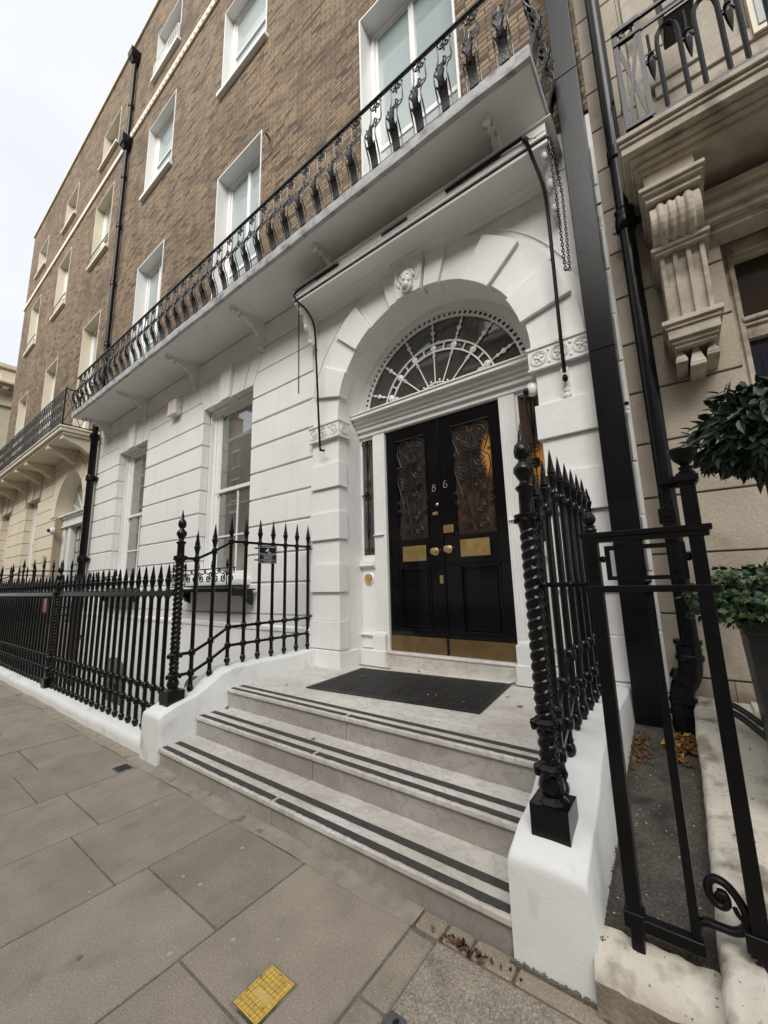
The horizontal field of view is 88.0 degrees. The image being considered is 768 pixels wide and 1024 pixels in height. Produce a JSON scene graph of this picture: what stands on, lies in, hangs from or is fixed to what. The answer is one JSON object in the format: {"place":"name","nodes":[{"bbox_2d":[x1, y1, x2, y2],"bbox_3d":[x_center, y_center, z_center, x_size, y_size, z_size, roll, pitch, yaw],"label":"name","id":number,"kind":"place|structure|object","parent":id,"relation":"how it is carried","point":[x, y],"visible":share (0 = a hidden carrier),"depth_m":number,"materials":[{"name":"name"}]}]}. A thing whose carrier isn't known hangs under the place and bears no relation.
{"place":"outdoors","nodes":[
{"label":"outdoors","id":0,"kind":"place"},
{"bbox_2d":[0,0,156,366],"label":"sky","id":1,"kind":"structure","parent":0,"point":[60,60],"materials":[{"name":"white"}]},
{"bbox_2d":[0,695,518,1023],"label":"pavement joints","id":2,"kind":"object","parent":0,"point":[359,994],"depth_m":1.73,"materials":[{"name":"grey concrete"}]},
{"bbox_2d":[0,362,16,471],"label":"corner building","id":3,"kind":"structure","parent":2,"relation":"on","point":[7,376],"depth_m":22.74,"materials":[{"name":"beige stone"}]},
{"bbox_2d":[43,623,68,682],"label":"wall","id":4,"kind":"structure","parent":2,"relation":"on","point":[62,644],"depth_m":10.11,"materials":[{"name":"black paint"}]},
{"bbox_2d":[0,559,76,622],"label":"side railing","id":5,"kind":"object","parent":4,"relation":"on","point":[33,571],"visible":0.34,"depth_m":9.97,"materials":[{"name":"black metal"}]},
{"bbox_2d":[0,686,409,1023],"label":"pavement flagstones","id":6,"kind":"object","parent":2,"relation":"on","point":[329,951],"visible":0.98,"depth_m":1.95,"materials":[{"name":"stone"}]},
{"bbox_2d":[112,763,133,772],"bbox_3d":[-2.285,2.242,3.473,0.140,0.018,0.125,-9,-12,36],"label":"drain cover","id":7,"kind":"object","parent":6,"relation":"on","point":[122,768],"visible":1,"depth_m":3.46,"materials":[{"name":"grey metal"}]},
{"bbox_2d":[0,721,279,960],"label":"gum spots","id":8,"kind":"object","parent":6,"relation":"on","point":[233,939],"visible":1,"depth_m":1.77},
{"bbox_2d":[0,680,423,925],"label":"mortar fillet","id":9,"kind":"object","parent":6,"relation":"on","point":[378,895],"visible":0.78,"depth_m":2.51,"materials":[{"name":"grey concrete"}]},
{"bbox_2d":[229,963,297,1023],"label":"gas cover","id":10,"kind":"object","parent":6,"relation":"on","point":[264,994],"visible":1,"depth_m":1.52,"materials":[{"name":"yellow paint"},{"name":"metal"}]},
{"bbox_2d":[139,649,314,765],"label":"wall","id":11,"kind":"structure","parent":2,"relation":"on","point":[161,726],"depth_m":3.94,"materials":[{"name":"white paint"}]},
{"bbox_2d":[159,510,311,706],"bbox_3d":[-1.500,1.034,4.690,0.160,1.932,2.010,-9,-12,36],"label":"side railing","id":12,"kind":"object","parent":11,"relation":"on","point":[172,693],"visible":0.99,"depth_m":4.31,"materials":[{"name":"black metal"}]},
{"bbox_2d":[254,545,276,563],"bbox_3d":[-1.440,0.518,4.846,0.031,0.220,0.305,-9,-12,36],"label":"camera notice","id":13,"kind":"object","parent":12,"relation":"attached to","point":[267,554],"visible":1,"depth_m":4.84,"materials":[{"name":"black"}]},
{"bbox_2d":[158,663,561,956],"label":"entrance steps","id":14,"kind":"structure","parent":2,"relation":"on","point":[424,807],"depth_m":2.59,"materials":[{"name":"stone"}]},
{"bbox_2d":[306,668,511,713],"bbox_3d":[0.237,1.731,3.963,1.799,0.014,0.985,-8,-12,31],"label":"door mat","id":15,"kind":"object","parent":14,"relation":"on","point":[451,693],"depth_m":3.84,"materials":[{"name":"rubber"}]},
{"bbox_2d":[382,1010,406,1023],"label":"stopcock cover","id":16,"kind":"object","parent":2,"relation":"on","point":[393,1017],"visible":1,"depth_m":1.42,"materials":[{"name":"grey metal"}]},
{"bbox_2d":[338,911,608,1023],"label":"edging stones","id":17,"kind":"object","parent":2,"relation":"on","point":[384,988],"visible":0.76,"depth_m":1.56,"materials":[{"name":"grey stone"}]},
{"bbox_2d":[431,924,522,981],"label":"leaf litter","id":18,"kind":"object","parent":17,"relation":"on","point":[459,943],"visible":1,"depth_m":1.67,"materials":[{"name":"leaf"}]},
{"bbox_2d":[510,955,597,1010],"bbox_3d":[0.663,1.803,1.518,0.360,0.032,0.030,-9,-12,36],"label":"dirt line","id":19,"kind":"object","parent":17,"relation":"on","point":[575,994],"visible":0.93,"depth_m":1.52,"materials":[{"name":"soil"}]},
{"bbox_2d":[594,925,725,1023],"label":"threshold","id":20,"kind":"object","parent":17,"relation":"on","point":[655,985],"visible":0.87,"depth_m":1.36,"materials":[{"name":"stone"}]},
{"bbox_2d":[602,949,718,1023],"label":"moss tufts","id":21,"kind":"object","parent":20,"relation":"on","point":[707,959],"visible":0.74,"depth_m":1.40,"materials":[{"name":"plant"}]},
{"bbox_2d":[391,942,576,1023],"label":"aggregate slab","id":22,"kind":"structure","parent":2,"relation":"on","point":[446,985],"depth_m":1.48,"materials":[{"name":"grey concrete"}]},
{"bbox_2d":[507,685,634,1003],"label":"wall","id":23,"kind":"structure","parent":2,"relation":"on","point":[559,893],"depth_m":1.62,"materials":[{"name":"white paint"}]},
{"bbox_2d":[513,424,600,847],"bbox_3d":[1.286,0.599,2.633,0.160,1.932,2.010,-9,-12,36],"label":"side railing","id":24,"kind":"object","parent":23,"relation":"on","point":[554,817],"visible":0.91,"depth_m":2.05,"materials":[{"name":"black metal"}]},
{"bbox_2d":[694,696,767,1023],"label":"moulded kerb","id":25,"kind":"structure","parent":2,"relation":"on","point":[744,985],"depth_m":1.78,"materials":[{"name":"beige stone"}]},
{"bbox_2d":[657,445,767,972],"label":"urn post","id":26,"kind":"object","parent":25,"relation":"on","point":[685,480],"visible":0.98,"depth_m":1.38,"materials":[{"name":"black metal"}]},
{"bbox_2d":[540,513,750,958],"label":"side gate","id":27,"kind":"structure","parent":26,"relation":"attached to","point":[639,922],"depth_m":1.50,"materials":[{"name":"black metal"}]},
{"bbox_2d":[732,702,765,740],"bbox_3d":[2.040,1.180,2.139,0.086,0.231,0.434,2,-10,-19],"label":"hose","id":28,"kind":"object","parent":25,"relation":"on","point":[755,728],"visible":0.57,"depth_m":2.18,"materials":[{"name":"black rubber"}]},
{"bbox_2d":[749,955,762,966],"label":"leaf litter","id":29,"kind":"object","parent":25,"relation":"on","point":[752,957],"visible":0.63,"depth_m":1.26,"materials":[{"name":"brown plant"}]},
{"bbox_2d":[606,719,720,973],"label":"passage floor","id":30,"kind":"structure","parent":0,"point":[661,876],"depth_m":1.91,"materials":[{"name":"concrete"}]},
{"bbox_2d":[628,729,654,788],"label":"leaf litter","id":31,"kind":"object","parent":30,"relation":"on","point":[638,752],"visible":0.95,"depth_m":2.57,"materials":[{"name":"brown plant"}]},
{"bbox_2d":[600,754,719,970],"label":"soil crumbs","id":32,"kind":"object","parent":30,"relation":"on","point":[612,923],"visible":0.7,"depth_m":1.49,"materials":[{"name":"soil"}]},
{"bbox_2d":[661,732,697,766],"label":"leaf litter","id":33,"kind":"object","parent":30,"relation":"on","point":[686,746],"visible":0.77,"depth_m":2.54,"materials":[{"name":"brown plant"}]},
{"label":"ground","id":34,"kind":"structure","parent":0,"visible":0},
{"bbox_2d":[0,36,140,618],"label":"cream house","id":35,"kind":"structure","parent":34,"relation":"on","point":[42,480],"depth_m":14.78,"materials":[{"name":"brick"}]},
{"bbox_2d":[1,516,10,569],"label":"window","id":36,"kind":"structure","parent":35,"relation":"in","point":[9,516],"depth_m":17.65,"materials":[{"name":"beige paint"}]},
{"bbox_2d":[12,391,28,461],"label":"window","id":37,"kind":"structure","parent":35,"relation":"in","point":[22,406],"depth_m":18.55,"materials":[{"name":"beige paint"}]},
{"bbox_2d":[22,293,41,357],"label":"window","id":38,"kind":"structure","parent":35,"relation":"in","point":[35,311],"depth_m":19.31,"materials":[{"name":"beige paint"}]},
{"bbox_2d":[25,501,39,580],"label":"window","id":39,"kind":"structure","parent":35,"relation":"in","point":[35,508],"depth_m":15.19,"materials":[{"name":"beige paint"}]},
{"bbox_2d":[33,235,49,280],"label":"window","id":40,"kind":"structure","parent":35,"relation":"in","point":[43,253],"depth_m":19.73,"materials":[{"name":"beige paint"}]},
{"bbox_2d":[0,387,91,470],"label":"lattice railing","id":41,"kind":"object","parent":35,"relation":"on","point":[35,430],"visible":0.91,"depth_m":12.47,"materials":[{"name":"metal"}]},
{"bbox_2d":[38,358,57,440],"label":"window","id":42,"kind":"structure","parent":35,"relation":"in","point":[50,375],"depth_m":16.08,"materials":[{"name":"beige paint"}]},
{"bbox_2d":[47,527,54,533],"bbox_3d":[-10.586,0.588,12.603,0.214,0.220,0.176,-9,-12,36],"label":"dome camera","id":43,"kind":"object","parent":35,"relation":"attached to","point":[51,530],"visible":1,"depth_m":12.57,"materials":[{"name":"white plastic"}]},
{"bbox_2d":[49,247,71,321],"bbox_3d":[-13.148,-9.306,16.402,1.760,2.630,0.430,-9,-12,36],"label":"window","id":44,"kind":"structure","parent":35,"relation":"in","point":[63,272],"depth_m":16.84,"materials":[{"name":"beige paint"}]},
{"bbox_2d":[60,182,79,234],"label":"window","id":45,"kind":"structure","parent":35,"relation":"in","point":[71,212],"depth_m":17.20,"materials":[{"name":"beige paint"}]},
{"bbox_2d":[69,526,81,618],"bbox_3d":[-9.320,1.900,12.114,1.070,3.020,0.048,-9,-12,36],"label":"door","id":46,"kind":"structure","parent":35,"relation":"in","point":[78,533],"depth_m":12.39,"materials":[{"name":"white wood"}]},
{"bbox_2d":[72,309,100,429],"bbox_3d":[-9.512,-4.254,12.927,1.580,4.270,0.360,-9,-12,36],"label":"window","id":47,"kind":"structure","parent":35,"relation":"in","point":[89,337],"depth_m":13.50,"materials":[{"name":"beige paint"}]},
{"bbox_2d":[86,181,114,272],"bbox_3d":[-9.699,-9.845,13.856,1.760,2.630,0.430,-9,-12,36],"label":"window","id":48,"kind":"structure","parent":35,"relation":"in","point":[100,245],"depth_m":14.29,"materials":[{"name":"beige paint"}]},
{"bbox_2d":[98,107,121,172],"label":"window","id":49,"kind":"structure","parent":35,"relation":"in","point":[111,141],"depth_m":14.64,"materials":[{"name":"beige paint"}]},
{"bbox_2d":[0,666,140,753],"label":"coping wall","id":50,"kind":"structure","parent":34,"relation":"on","point":[121,732],"depth_m":4.77,"materials":[{"name":"white paint"}]},
{"bbox_2d":[0,562,173,729],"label":"front railing","id":51,"kind":"object","parent":50,"relation":"on","point":[25,631],"visible":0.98,"depth_m":5.29,"materials":[{"name":"black metal"}]},
{"bbox_2d":[42,598,47,612],"bbox_3d":[-5.447,1.502,6.389,0.200,0.230,0.008,-9,-12,36],"label":"red notice","id":52,"kind":"object","parent":51,"relation":"attached to","point":[45,603],"visible":1,"depth_m":6.37,"materials":[{"name":"red"}]},
{"bbox_2d":[72,0,672,718],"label":"terraced house","id":53,"kind":"structure","parent":34,"relation":"on","point":[398,498],"depth_m":5.63,"materials":[{"name":"brick"}]},
{"bbox_2d":[66,389,99,683],"bbox_3d":[-7.939,1.292,10.457,0.320,9.673,0.250,-9,-12,36],"label":"downpipe","id":54,"kind":"object","parent":53,"relation":"attached to","point":[91,478],"visible":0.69,"depth_m":10.64,"materials":[{"name":"black metal"}]},
{"bbox_2d":[89,569,134,601],"bbox_3d":[-6.118,1.660,8.883,1.850,0.710,0.384,-9,-12,36],"label":"window box guard","id":55,"kind":"object","parent":53,"relation":"attached to","point":[110,585],"visible":0.16,"depth_m":8.76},
{"bbox_2d":[106,657,122,705],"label":"basement window","id":56,"kind":"structure","parent":53,"relation":"in","point":[121,670],"depth_m":8.63,"materials":[{"name":"grey glass"}]},
{"bbox_2d":[100,45,141,388],"bbox_3d":[-8.226,-9.458,12.376,0.340,12.220,0.340,-9,-12,36],"label":"downpipe","id":57,"kind":"object","parent":53,"relation":"attached to","point":[126,139],"visible":0.97,"depth_m":12.49,"materials":[{"name":"black metal"}]},
{"bbox_2d":[100,445,147,588],"bbox_3d":[-6.004,0.094,9.444,1.740,3.380,0.450,-9,-12,36],"label":"window","id":58,"kind":"structure","parent":53,"relation":"in","point":[135,467],"depth_m":9.84,"materials":[{"name":"white paint"}]},
{"bbox_2d":[129,239,164,363],"bbox_3d":[-6.077,-4.768,10.375,1.580,4.220,0.342,-9,-12,36],"label":"window","id":59,"kind":"structure","parent":53,"relation":"in","point":[149,275],"depth_m":10.90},
{"bbox_2d":[139,89,176,203],"bbox_3d":[-6.268,-10.281,11.282,1.780,2.540,0.390,-9,-12,36],"label":"window","id":60,"kind":"structure","parent":53,"relation":"in","point":[160,142],"depth_m":11.64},
{"bbox_2d":[150,0,182,84],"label":"window","id":61,"kind":"structure","parent":53,"relation":"in","point":[169,38],"depth_m":12.01,"materials":[{"name":"white paint"}]},
{"bbox_2d":[167,398,181,418],"bbox_3d":[-4.416,-2.177,8.377,0.340,0.340,0.149,-9,-12,36],"label":"alarm box","id":62,"kind":"object","parent":53,"relation":"attached to","point":[174,408],"visible":1,"depth_m":8.29,"materials":[{"name":"white plastic"}]},
{"bbox_2d":[184,676,197,687],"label":"basement window","id":63,"kind":"structure","parent":53,"relation":"in","point":[194,677],"depth_m":6.84,"materials":[{"name":"grey"}]},
{"bbox_2d":[170,558,255,604],"bbox_3d":[-2.885,1.155,6.497,2.050,0.710,0.384,-9,-12,36],"label":"window box guard","id":64,"kind":"object","parent":53,"relation":"attached to","point":[186,596],"visible":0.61,"depth_m":6.14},
{"bbox_2d":[185,392,253,586],"bbox_3d":[-2.779,-0.410,7.063,1.740,3.380,0.450,-9,-12,36],"label":"window","id":65,"kind":"structure","parent":53,"relation":"in","point":[228,490],"depth_m":7.36,"materials":[{"name":"white paint"}]},
{"bbox_2d":[211,130,261,298],"bbox_3d":[-2.852,-5.272,7.994,1.580,4.220,0.342,-9,-12,36],"label":"window","id":66,"kind":"structure","parent":53,"relation":"in","point":[239,186],"depth_m":8.43,"materials":[{"name":"white paint"}]},
{"bbox_2d":[216,0,267,100],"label":"window","id":67,"kind":"structure","parent":53,"relation":"in","point":[245,30],"depth_m":9.27,"materials":[{"name":"white paint"}]},
{"bbox_2d":[71,0,556,411],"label":"balcony railing","id":68,"kind":"object","parent":53,"relation":"on","point":[540,46],"visible":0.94,"depth_m":4.76,"materials":[{"name":"metal"}]},
{"bbox_2d":[359,0,460,176],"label":"window","id":69,"kind":"structure","parent":53,"relation":"in","point":[392,33],"depth_m":5.98,"materials":[{"name":"glass"}]},
{"bbox_2d":[386,419,446,654],"bbox_3d":[0.369,0.271,4.999,0.805,2.865,0.137,-9,-12,36],"label":"door","id":70,"kind":"structure","parent":53,"relation":"in","point":[417,600],"depth_m":5.00,"materials":[{"name":"wood"}]},
{"bbox_2d":[291,114,571,451],"bbox_3d":[0.246,-2.126,4.614,3.586,2.576,0.470,-9,-12,36],"label":"awning case","id":71,"kind":"object","parent":53,"relation":"attached to","point":[517,171],"visible":1,"depth_m":4.34,"materials":[{"name":"white"}]},
{"bbox_2d":[435,400,517,661],"bbox_3d":[1.009,0.171,4.526,0.823,2.865,0.137,-9,-12,36],"label":"door","id":72,"kind":"structure","parent":53,"relation":"in","point":[479,595],"depth_m":4.52,"materials":[{"name":"wood"}]},
{"bbox_2d":[523,382,537,396],"bbox_3d":[1.440,-1.200,3.895,0.143,0.150,0.106,-9,-12,36],"label":"security camera","id":73,"kind":"object","parent":53,"relation":"attached to","point":[530,389],"visible":0.96,"depth_m":3.86,"materials":[{"name":"white plastic"}]},
{"bbox_2d":[544,0,662,727],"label":"square downpipe","id":74,"kind":"object","parent":53,"relation":"attached to","point":[619,475],"visible":0.84,"depth_m":3.33,"materials":[{"name":"black metal"}]},
{"bbox_2d":[573,0,767,703],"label":"stone house","id":75,"kind":"structure","parent":34,"relation":"on","point":[694,170],"depth_m":2.96,"materials":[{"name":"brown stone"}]},
{"bbox_2d":[584,0,704,735],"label":"soil pipe","id":76,"kind":"object","parent":75,"relation":"attached to","point":[686,675],"visible":0.91,"depth_m":3.09,"materials":[{"name":"black metal"}]},
{"bbox_2d":[653,0,693,49],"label":"balcony planter","id":77,"kind":"object","parent":75,"relation":"on","point":[668,36],"visible":0.55,"depth_m":2.99,"materials":[{"name":"black"}]},
{"bbox_2d":[610,0,767,133],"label":"stone balcony railing","id":78,"kind":"object","parent":75,"relation":"on","point":[727,10],"visible":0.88,"depth_m":2.89,"materials":[{"name":"beige stone"}]},
{"bbox_2d":[734,253,767,316],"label":"transom window","id":79,"kind":"structure","parent":75,"relation":"in","point":[752,274],"depth_m":3.12,"materials":[{"name":"black glass"}]},
{"bbox_2d":[743,0,767,35],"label":"window","id":80,"kind":"structure","parent":75,"relation":"in","point":[754,9],"depth_m":3.06,"materials":[{"name":"beige paint"}]},
{"bbox_2d":[749,337,767,387],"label":"door","id":81,"kind":"structure","parent":75,"relation":"in","point":[759,348],"depth_m":3.03,"materials":[{"name":"black"}]},
{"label":"neighbour landing","id":82,"kind":"structure","parent":0,"visible":0},
{"bbox_2d":[676,374,767,744],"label":"planter with bay","id":83,"kind":"object","parent":82,"relation":"on","point":[734,443],"visible":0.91,"depth_m":2.01,"materials":[{"name":"green plant"}]},
{"bbox_3d":[-11.422,4.812,11.509,0.300,3.190,1.890,-9,-12,36],"label":"low wall","id":84,"kind":"object","parent":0,"visible":0},
{"bbox_2d":[2,566,44,581],"bbox_3d":[-11.406,2.582,12.003,0.160,1.932,2.010,-9,-12,36],"label":"side railing","id":85,"kind":"object","parent":84,"relation":"on","point":[26,575],"visible":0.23,"depth_m":12.30,"materials":[{"name":"black metal"}]}
]}

